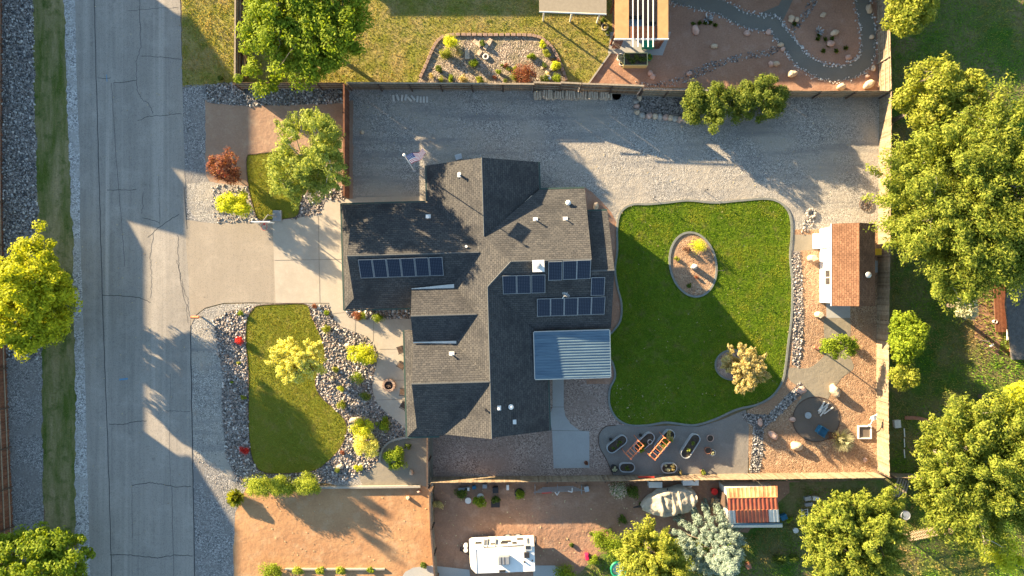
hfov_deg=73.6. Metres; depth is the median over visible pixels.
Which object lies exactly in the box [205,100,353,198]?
sandy yard
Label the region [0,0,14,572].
board fence
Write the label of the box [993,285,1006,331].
wooden deck
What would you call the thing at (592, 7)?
patio roof
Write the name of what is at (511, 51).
neighbour bed
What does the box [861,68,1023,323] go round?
elm tree
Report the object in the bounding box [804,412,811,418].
side table
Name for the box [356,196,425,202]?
side strip
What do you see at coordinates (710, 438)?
plant pot
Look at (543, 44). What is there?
garden shrub
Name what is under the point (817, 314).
stone block
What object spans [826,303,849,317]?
shed slab
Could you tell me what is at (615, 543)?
weedy shrub
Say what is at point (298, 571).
weedy shrub
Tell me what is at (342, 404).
shrub
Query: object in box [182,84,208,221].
verge gravel
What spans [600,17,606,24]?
plant
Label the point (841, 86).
boulder
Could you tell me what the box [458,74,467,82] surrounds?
garden shrub
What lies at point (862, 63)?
garden path
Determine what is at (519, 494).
weedy shrub
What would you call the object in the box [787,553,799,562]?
weedy shrub
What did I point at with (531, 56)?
garden shrub
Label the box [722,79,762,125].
juniper
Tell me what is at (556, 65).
garden shrub
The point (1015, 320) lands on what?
brick house
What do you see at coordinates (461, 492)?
weedy shrub
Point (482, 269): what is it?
house
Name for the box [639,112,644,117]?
boulder
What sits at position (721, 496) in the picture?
door
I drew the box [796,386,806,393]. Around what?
boulder
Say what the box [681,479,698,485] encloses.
white chest
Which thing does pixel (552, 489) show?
scrap rack
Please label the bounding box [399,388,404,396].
patio chair
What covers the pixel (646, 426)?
ground
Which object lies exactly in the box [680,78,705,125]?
juniper
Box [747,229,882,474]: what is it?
tan yard
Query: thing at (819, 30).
agave
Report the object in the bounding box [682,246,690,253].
shrub
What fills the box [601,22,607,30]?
plant pot
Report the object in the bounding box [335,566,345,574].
weedy shrub
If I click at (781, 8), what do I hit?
path fork
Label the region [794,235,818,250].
sandy path
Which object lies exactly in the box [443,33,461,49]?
garden shrub
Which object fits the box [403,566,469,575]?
neighbour walk
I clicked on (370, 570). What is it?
weedy shrub
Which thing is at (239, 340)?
red shrub
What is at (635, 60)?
raised planter
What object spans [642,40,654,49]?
storage box
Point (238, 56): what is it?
board fence
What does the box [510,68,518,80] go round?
garden shrub
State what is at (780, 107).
juniper
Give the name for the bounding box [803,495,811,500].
storage crate
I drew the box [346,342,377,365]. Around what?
yellow shrub
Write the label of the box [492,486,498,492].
storage crate
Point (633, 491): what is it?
weedy shrub
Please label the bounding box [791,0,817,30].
white gravel
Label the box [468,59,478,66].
garden shrub
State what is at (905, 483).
wood pallet
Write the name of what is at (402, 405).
patio chair
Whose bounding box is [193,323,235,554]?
gravel stones
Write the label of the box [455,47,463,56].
garden shrub
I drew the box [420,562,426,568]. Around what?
weedy shrub
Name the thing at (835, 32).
boulder
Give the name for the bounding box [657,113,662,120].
boulder
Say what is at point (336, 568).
curb
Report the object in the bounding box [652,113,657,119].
boulder
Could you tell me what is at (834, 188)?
gravel yard
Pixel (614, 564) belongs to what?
paddling pool
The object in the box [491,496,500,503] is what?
weedy shrub
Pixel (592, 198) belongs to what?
tan side bed
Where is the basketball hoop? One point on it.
(277, 215)
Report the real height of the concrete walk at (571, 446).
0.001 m
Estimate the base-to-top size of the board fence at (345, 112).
1.920 m
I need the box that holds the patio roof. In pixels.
[539,0,606,23]
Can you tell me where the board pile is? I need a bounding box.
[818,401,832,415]
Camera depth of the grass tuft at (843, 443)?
56.50 m
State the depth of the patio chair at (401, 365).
56.55 m
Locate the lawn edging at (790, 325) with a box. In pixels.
[608,198,793,426]
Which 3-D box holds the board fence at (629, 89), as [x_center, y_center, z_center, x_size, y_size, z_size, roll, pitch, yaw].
[-1.421,-16.363,55.725,23.925,2.670,0.414,1,90,0]
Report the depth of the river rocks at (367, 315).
56.85 m
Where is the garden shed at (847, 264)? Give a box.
[813,223,874,305]
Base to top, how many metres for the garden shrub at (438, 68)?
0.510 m
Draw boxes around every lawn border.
[245,303,346,473]
[246,151,302,219]
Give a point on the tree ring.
(715, 364)
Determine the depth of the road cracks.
56.97 m
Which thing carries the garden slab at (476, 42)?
on the neighbour bed at (511, 51)
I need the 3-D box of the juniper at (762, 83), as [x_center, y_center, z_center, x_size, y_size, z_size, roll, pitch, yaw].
[20.356,-15.383,55.349,3.226,3.401,3.680,-34,90,0]
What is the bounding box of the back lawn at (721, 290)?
[610,200,790,424]
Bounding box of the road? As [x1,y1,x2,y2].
[75,0,194,575]
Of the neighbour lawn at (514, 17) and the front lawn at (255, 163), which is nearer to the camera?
the front lawn at (255, 163)
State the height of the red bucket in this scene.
0.517 m
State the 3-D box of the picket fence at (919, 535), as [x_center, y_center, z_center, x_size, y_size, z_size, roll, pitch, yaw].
[35.167,19.944,56.173,5.634,1.774,0.199,-12,90,0]
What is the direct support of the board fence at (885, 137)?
on the ground at (646, 426)
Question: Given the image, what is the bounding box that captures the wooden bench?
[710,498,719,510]
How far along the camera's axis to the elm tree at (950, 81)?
49.78 m
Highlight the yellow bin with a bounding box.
[875,249,881,254]
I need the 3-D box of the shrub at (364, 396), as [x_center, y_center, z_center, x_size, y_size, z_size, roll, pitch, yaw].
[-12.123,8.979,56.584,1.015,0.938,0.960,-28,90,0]
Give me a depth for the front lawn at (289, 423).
56.98 m
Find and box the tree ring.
[714,349,743,380]
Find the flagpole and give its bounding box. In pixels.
[403,148,425,172]
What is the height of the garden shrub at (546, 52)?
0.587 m
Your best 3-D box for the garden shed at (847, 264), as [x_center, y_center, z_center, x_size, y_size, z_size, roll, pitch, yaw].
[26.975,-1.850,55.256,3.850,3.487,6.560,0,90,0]
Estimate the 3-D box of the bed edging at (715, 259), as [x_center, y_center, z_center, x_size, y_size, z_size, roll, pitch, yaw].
[15.067,-1.956,56.945,4.074,0.110,5.511,0,90,0]
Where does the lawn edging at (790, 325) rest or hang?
on the back lawn at (721, 290)
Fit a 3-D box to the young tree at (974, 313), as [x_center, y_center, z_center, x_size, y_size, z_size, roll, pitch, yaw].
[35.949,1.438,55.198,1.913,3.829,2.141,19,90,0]
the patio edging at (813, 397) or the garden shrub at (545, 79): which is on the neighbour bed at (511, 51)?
the garden shrub at (545, 79)
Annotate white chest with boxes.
[647,481,661,487]
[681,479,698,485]
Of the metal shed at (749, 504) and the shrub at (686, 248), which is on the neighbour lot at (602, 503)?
the metal shed at (749, 504)
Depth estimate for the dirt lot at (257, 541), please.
56.99 m
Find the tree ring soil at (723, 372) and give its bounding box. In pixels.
[717,351,744,378]
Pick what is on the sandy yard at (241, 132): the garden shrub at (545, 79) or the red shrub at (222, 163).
the red shrub at (222, 163)
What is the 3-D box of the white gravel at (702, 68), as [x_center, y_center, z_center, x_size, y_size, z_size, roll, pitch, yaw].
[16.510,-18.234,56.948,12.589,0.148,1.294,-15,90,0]
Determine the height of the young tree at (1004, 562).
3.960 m
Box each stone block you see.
[807,255,817,261]
[814,311,824,317]
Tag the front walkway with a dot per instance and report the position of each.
(388, 337)
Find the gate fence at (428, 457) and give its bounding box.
[426,438,431,488]
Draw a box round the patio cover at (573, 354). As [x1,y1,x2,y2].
[533,329,610,379]
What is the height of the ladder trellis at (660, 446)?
1.756 m
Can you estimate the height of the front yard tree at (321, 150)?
8.836 m
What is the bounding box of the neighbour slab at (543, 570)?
[533,565,560,575]
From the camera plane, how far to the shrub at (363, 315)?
56.57 m
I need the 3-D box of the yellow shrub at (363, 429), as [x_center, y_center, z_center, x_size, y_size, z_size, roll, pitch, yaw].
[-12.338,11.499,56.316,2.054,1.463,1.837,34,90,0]
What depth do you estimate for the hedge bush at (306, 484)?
55.65 m
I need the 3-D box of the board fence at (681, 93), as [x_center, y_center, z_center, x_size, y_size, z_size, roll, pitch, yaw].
[20.576,-15.886,56.120,20.103,1.880,0.260,0,90,0]
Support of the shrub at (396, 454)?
on the sand corner
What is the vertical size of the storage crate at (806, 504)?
0.295 m
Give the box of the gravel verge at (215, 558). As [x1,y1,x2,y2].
[193,455,245,575]
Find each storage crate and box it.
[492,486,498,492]
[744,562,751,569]
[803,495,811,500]
[804,502,812,506]
[892,420,900,427]
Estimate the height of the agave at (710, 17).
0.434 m
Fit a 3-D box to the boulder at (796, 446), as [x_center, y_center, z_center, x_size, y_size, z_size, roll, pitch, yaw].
[23.618,13.148,56.713,0.968,0.674,0.771,0,90,0]
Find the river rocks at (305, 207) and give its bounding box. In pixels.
[283,186,344,219]
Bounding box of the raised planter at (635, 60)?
[622,53,647,67]
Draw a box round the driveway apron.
[184,220,275,324]
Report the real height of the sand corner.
0.001 m
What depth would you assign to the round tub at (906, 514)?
56.65 m
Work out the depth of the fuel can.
56.57 m
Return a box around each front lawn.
[246,304,346,472]
[247,152,301,219]
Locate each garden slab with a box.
[465,49,468,58]
[473,39,480,47]
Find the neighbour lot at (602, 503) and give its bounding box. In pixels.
[434,480,799,575]
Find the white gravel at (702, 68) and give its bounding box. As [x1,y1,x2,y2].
[635,46,777,86]
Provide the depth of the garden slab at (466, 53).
56.86 m
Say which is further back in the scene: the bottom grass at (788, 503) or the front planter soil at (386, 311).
the bottom grass at (788, 503)
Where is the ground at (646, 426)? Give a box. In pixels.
[42,0,886,535]
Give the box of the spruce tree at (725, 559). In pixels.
[670,496,747,575]
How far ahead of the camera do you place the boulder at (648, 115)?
56.62 m
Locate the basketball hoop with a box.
[251,210,281,229]
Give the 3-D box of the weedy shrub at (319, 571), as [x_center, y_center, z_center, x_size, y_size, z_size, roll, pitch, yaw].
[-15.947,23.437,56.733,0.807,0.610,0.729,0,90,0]
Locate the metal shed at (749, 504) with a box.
[718,481,781,527]
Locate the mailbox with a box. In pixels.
[190,316,201,318]
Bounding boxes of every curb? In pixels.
[285,568,384,569]
[378,436,407,462]
[588,50,611,82]
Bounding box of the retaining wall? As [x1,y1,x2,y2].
[320,485,420,488]
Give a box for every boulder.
[350,416,361,423]
[593,202,598,208]
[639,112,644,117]
[646,113,651,118]
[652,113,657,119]
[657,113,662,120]
[663,114,667,120]
[690,264,697,269]
[692,25,699,35]
[744,30,750,35]
[757,418,762,425]
[768,431,777,439]
[773,61,779,66]
[787,70,797,77]
[788,15,794,22]
[791,441,802,450]
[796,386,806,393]
[827,40,834,46]
[829,384,839,396]
[830,29,838,35]
[836,83,845,89]
[863,80,874,88]
[865,4,872,13]
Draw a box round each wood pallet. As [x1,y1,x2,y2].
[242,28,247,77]
[893,478,909,497]
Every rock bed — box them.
[187,181,272,222]
[191,303,378,575]
[213,305,405,487]
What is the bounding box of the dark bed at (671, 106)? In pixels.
[639,97,684,116]
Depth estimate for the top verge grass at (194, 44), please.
56.99 m
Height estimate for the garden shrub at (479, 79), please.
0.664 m
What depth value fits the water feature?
55.72 m
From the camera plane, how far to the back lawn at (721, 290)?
56.98 m
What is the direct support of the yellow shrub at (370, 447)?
on the front rock bed at (209, 376)
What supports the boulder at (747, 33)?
on the neighbour red yard at (686, 49)
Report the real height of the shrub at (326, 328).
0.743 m
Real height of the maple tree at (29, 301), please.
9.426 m
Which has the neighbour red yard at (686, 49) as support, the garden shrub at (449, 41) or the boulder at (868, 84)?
the boulder at (868, 84)
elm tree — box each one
[610,514,694,575]
[796,482,914,575]
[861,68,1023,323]
[889,50,993,133]
[908,387,1023,566]
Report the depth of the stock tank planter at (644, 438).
56.54 m
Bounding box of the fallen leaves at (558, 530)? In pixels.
[441,488,784,559]
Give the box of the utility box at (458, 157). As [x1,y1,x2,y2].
[455,153,462,160]
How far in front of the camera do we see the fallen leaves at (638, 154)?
56.95 m
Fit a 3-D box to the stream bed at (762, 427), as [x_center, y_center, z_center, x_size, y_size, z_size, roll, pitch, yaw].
[20.920,11.066,56.972,3.721,0.001,8.676,29,90,0]
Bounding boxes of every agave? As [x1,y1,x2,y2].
[704,13,712,22]
[816,26,823,34]
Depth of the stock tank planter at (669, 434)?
56.42 m
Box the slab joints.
[316,219,401,399]
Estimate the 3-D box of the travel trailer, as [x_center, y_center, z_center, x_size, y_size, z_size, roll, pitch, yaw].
[-1.136,21.355,55.300,6.343,3.400,2.288,-2,90,0]
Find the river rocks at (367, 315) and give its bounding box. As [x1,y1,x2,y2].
[346,308,410,319]
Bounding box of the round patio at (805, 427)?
[793,397,838,440]
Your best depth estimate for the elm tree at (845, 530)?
50.08 m
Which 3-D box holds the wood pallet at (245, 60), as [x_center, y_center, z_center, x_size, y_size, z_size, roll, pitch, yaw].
[-21.979,-19.381,56.258,0.356,0.662,4.109,-2,90,0]
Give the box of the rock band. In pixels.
[206,83,349,106]
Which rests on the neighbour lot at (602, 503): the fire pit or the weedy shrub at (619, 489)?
the weedy shrub at (619, 489)
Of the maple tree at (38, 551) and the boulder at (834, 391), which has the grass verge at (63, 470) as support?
the maple tree at (38, 551)
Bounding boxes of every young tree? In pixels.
[818,333,858,359]
[940,299,978,320]
[980,538,1023,575]
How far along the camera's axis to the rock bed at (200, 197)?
56.98 m
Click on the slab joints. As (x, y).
(343, 312)
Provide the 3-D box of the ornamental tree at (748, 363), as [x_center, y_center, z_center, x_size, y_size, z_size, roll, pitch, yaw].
[18.796,6.445,55.421,4.238,3.363,4.444,0,90,0]
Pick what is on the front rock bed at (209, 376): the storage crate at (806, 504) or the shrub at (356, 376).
the shrub at (356, 376)
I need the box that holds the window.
[824,269,829,285]
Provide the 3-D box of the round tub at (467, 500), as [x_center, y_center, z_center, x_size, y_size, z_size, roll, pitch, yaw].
[-3.644,17.689,56.931,0.534,0.137,0.529,0,90,0]
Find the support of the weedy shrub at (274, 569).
on the dirt lot at (257, 541)
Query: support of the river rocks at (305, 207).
on the rock corner at (310, 207)
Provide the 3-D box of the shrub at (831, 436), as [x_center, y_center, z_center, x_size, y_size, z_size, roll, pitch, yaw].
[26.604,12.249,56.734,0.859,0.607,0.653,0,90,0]
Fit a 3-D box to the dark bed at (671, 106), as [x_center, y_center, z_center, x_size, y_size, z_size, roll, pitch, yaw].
[12.822,-15.022,56.980,4.578,0.001,1.778,0,90,0]
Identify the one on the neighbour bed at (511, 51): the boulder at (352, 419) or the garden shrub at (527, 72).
the garden shrub at (527, 72)
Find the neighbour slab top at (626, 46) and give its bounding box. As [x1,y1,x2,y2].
[608,32,670,54]
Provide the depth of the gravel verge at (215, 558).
56.99 m
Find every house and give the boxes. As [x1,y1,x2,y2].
[340,157,614,438]
[1005,284,1023,359]
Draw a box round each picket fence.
[890,473,921,478]
[906,527,952,542]
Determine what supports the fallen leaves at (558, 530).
on the neighbour lot at (602, 503)
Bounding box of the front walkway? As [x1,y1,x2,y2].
[329,299,411,427]
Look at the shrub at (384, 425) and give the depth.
56.48 m
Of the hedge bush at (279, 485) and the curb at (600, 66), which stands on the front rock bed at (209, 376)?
the hedge bush at (279, 485)
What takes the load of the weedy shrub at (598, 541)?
on the neighbour lot at (602, 503)
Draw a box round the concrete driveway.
[272,198,355,302]
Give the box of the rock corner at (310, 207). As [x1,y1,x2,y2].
[297,186,346,217]
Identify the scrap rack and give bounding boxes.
[533,484,584,494]
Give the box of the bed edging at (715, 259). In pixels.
[668,231,717,297]
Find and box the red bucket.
[711,488,717,494]
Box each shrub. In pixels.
[206,146,241,186]
[214,189,253,219]
[234,336,242,345]
[239,446,249,454]
[257,561,283,575]
[292,566,303,575]
[315,566,324,574]
[321,324,330,332]
[335,400,345,408]
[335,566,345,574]
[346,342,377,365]
[348,371,364,384]
[348,417,376,439]
[351,311,362,319]
[352,429,379,458]
[353,464,362,471]
[357,311,364,319]
[358,392,371,401]
[366,567,373,573]
[372,314,385,322]
[375,416,390,432]
[382,446,407,469]
[404,443,411,449]
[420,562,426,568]
[432,500,443,508]
[435,65,441,72]
[439,47,454,59]
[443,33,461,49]
[448,74,452,81]
[454,489,467,499]
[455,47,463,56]
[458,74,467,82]
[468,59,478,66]
[472,495,486,507]
[475,76,483,82]
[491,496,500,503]
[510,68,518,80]
[512,61,536,82]
[515,489,524,499]
[527,53,535,59]
[539,39,546,48]
[540,74,549,81]
[542,49,550,56]
[550,61,561,69]
[551,72,560,81]
[553,563,576,575]
[587,555,599,564]
[588,530,613,551]
[598,532,624,559]
[604,528,612,533]
[608,481,628,499]
[617,514,627,523]
[626,483,639,498]
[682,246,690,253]
[688,239,707,253]
[771,554,786,567]
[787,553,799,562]
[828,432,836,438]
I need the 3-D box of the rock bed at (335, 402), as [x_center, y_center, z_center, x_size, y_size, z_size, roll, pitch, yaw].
[-16.227,9.019,56.986,17.372,0.001,15.288,0,90,0]
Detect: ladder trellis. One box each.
[621,435,643,459]
[648,432,670,460]
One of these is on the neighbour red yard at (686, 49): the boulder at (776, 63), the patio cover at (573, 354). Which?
the boulder at (776, 63)
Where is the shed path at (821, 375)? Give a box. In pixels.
[787,318,853,405]
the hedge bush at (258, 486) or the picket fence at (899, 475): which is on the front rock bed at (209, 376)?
the hedge bush at (258, 486)
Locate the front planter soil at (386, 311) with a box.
[345,308,410,320]
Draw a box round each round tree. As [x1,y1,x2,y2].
[876,0,940,38]
[884,360,920,391]
[885,310,930,364]
[978,380,1023,422]
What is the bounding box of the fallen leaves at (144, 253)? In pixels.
[82,6,184,571]
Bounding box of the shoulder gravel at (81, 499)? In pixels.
[63,0,90,575]
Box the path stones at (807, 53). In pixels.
[669,0,877,83]
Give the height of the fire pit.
0.320 m
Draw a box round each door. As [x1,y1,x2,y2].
[718,488,724,507]
[819,232,829,248]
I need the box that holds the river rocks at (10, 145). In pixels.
[1,0,41,359]
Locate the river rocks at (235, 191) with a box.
[211,184,265,222]
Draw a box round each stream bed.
[742,382,802,472]
[792,251,802,366]
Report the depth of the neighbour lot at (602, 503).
57.00 m
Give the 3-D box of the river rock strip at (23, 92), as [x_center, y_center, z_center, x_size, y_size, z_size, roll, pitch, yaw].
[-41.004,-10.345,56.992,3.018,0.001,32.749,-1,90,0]
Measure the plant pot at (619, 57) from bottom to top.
0.849 m
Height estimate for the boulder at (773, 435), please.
0.521 m
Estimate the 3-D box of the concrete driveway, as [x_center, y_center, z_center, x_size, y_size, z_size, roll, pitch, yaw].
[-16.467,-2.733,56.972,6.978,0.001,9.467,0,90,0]
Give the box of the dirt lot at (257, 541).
[233,486,433,575]
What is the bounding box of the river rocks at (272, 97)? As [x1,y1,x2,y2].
[204,82,349,106]
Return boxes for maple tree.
[0,219,82,362]
[0,521,95,575]
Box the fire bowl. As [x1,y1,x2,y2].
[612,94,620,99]
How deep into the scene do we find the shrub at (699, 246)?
56.34 m
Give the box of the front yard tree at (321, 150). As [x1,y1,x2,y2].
[262,106,350,210]
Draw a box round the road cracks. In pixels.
[94,0,194,575]
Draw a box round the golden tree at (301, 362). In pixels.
[263,336,327,384]
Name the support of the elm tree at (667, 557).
on the bottom grass at (788, 503)
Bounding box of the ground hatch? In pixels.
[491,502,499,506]
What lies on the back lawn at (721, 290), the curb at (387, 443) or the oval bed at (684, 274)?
the oval bed at (684, 274)
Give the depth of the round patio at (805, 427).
56.97 m
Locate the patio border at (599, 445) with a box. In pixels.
[598,425,615,474]
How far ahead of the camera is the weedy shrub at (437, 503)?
56.49 m
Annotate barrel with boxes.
[779,513,787,520]
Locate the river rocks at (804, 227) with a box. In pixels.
[801,212,815,234]
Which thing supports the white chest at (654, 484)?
on the neighbour lot at (602, 503)
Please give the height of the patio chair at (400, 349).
1.091 m
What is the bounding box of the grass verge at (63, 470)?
[33,0,76,573]
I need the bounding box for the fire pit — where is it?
[382,379,395,391]
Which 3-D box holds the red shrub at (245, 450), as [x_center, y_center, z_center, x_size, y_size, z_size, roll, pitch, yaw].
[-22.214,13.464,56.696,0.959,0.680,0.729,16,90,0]
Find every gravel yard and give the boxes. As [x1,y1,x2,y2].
[349,86,881,253]
[433,379,623,477]
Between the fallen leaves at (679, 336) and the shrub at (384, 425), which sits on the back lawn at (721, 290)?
the fallen leaves at (679, 336)
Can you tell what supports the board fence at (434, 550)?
on the ground at (646, 426)
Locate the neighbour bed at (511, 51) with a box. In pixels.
[418,35,566,83]
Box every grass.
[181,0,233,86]
[182,0,234,84]
[576,483,800,575]
[584,515,794,575]
[789,0,1023,575]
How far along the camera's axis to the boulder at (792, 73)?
56.58 m
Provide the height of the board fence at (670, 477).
1.825 m
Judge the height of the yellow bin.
1.160 m
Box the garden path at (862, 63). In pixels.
[671,0,875,80]
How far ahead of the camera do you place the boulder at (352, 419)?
56.75 m
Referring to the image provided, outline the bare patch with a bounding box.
[972,290,1002,355]
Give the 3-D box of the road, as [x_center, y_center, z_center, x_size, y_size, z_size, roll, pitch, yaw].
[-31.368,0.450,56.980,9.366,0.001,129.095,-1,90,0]
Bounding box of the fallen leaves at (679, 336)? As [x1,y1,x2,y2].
[610,201,788,420]
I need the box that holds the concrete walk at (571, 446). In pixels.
[551,379,588,467]
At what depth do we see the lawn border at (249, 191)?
56.94 m
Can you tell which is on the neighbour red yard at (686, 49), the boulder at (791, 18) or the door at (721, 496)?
the boulder at (791, 18)
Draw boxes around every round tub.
[465,498,470,503]
[900,510,910,519]
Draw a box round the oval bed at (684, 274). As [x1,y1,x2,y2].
[671,233,714,295]
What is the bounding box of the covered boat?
[633,484,697,516]
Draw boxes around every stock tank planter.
[606,434,626,452]
[619,462,634,472]
[633,432,654,452]
[653,429,674,452]
[661,462,676,473]
[680,433,699,458]
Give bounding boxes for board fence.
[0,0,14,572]
[233,82,349,90]
[234,0,244,81]
[342,84,349,198]
[346,81,643,95]
[429,486,438,575]
[430,472,886,484]
[639,90,890,98]
[875,0,891,90]
[876,91,892,477]
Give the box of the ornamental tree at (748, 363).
[720,342,771,395]
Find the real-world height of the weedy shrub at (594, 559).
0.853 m
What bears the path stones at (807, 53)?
on the neighbour red yard at (686, 49)
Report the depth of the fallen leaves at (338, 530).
56.96 m
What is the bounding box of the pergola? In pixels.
[610,0,668,48]
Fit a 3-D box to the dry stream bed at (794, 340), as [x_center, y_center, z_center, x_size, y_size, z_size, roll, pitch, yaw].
[23.776,1.781,56.972,1.004,0.001,9.769,0,90,0]
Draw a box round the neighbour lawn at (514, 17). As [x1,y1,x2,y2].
[244,0,611,84]
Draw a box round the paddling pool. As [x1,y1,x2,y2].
[610,561,625,575]
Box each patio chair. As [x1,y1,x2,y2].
[396,346,402,354]
[396,361,403,369]
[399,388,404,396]
[399,400,404,410]
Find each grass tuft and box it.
[226,488,244,507]
[831,429,855,452]
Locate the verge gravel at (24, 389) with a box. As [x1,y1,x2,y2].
[0,4,43,573]
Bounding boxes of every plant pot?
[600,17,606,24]
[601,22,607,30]
[610,464,617,472]
[617,53,622,61]
[704,447,711,453]
[707,435,713,441]
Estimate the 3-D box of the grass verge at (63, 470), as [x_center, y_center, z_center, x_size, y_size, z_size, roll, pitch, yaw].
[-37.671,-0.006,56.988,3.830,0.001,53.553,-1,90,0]
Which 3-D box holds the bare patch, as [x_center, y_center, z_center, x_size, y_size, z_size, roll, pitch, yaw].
[39.581,3.003,56.992,2.516,0.001,5.640,-11,90,0]
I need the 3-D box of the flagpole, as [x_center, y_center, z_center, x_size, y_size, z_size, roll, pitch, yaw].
[-7.230,-9.513,52.717,1.935,8.573,0.992,-10,90,0]
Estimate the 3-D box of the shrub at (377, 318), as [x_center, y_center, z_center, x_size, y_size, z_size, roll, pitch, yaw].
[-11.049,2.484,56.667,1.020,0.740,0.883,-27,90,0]
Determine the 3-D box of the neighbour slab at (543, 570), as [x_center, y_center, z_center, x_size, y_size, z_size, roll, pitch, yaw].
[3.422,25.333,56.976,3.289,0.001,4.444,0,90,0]
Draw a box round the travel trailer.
[460,534,536,573]
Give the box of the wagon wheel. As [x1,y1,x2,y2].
[859,197,871,210]
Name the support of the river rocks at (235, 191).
on the rock bed at (200, 197)
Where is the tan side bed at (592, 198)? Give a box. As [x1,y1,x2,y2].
[584,187,620,383]
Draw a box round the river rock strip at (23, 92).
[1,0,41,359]
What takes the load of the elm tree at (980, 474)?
on the grass at (878, 485)
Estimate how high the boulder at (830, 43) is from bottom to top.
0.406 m
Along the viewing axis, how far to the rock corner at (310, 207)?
56.98 m
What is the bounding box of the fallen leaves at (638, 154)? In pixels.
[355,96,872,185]
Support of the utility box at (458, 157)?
on the gravel yard at (834, 188)
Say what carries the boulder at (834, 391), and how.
on the tan yard at (855, 403)
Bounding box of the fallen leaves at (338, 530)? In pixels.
[242,497,426,565]
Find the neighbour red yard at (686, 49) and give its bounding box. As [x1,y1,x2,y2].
[590,0,878,90]
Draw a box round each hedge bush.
[243,473,270,499]
[266,474,297,497]
[292,470,321,495]
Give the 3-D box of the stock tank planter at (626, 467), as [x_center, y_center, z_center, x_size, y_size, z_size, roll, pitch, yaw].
[9.516,14.846,56.654,1.317,0.692,0.788,0,90,0]
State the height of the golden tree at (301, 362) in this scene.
3.623 m
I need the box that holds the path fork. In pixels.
[760,0,791,20]
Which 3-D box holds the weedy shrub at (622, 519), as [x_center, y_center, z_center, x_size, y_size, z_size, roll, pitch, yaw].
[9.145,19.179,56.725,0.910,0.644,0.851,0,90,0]
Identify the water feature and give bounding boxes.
[863,414,876,426]
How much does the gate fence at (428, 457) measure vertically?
1.820 m
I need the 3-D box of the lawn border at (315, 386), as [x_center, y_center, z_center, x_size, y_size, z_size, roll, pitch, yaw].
[-17.960,8.381,56.970,8.510,0.060,14.244,0,90,0]
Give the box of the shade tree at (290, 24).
[233,0,374,98]
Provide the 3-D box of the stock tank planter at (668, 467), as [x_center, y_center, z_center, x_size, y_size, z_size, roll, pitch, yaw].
[12.996,14.890,56.624,1.316,0.752,0.870,0,90,0]
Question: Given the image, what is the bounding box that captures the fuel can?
[585,552,588,560]
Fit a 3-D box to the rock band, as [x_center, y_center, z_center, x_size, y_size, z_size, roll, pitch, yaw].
[-19.523,-16.115,56.984,12.013,0.001,1.991,0,90,0]
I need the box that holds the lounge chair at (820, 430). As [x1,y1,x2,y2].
[815,425,828,437]
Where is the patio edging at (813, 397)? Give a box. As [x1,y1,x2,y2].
[792,396,839,441]
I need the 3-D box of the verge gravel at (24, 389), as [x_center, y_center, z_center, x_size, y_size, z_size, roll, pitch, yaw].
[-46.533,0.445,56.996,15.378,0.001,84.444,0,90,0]
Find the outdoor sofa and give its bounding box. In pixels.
[629,16,642,25]
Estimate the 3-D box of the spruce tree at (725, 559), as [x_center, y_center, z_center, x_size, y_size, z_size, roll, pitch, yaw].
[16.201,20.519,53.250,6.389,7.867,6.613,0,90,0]
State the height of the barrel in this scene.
0.395 m
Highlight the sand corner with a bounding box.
[359,437,432,485]
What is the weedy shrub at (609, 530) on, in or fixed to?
on the neighbour lot at (602, 503)
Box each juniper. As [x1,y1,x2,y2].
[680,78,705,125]
[699,80,728,134]
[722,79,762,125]
[740,72,785,123]
[765,84,790,118]

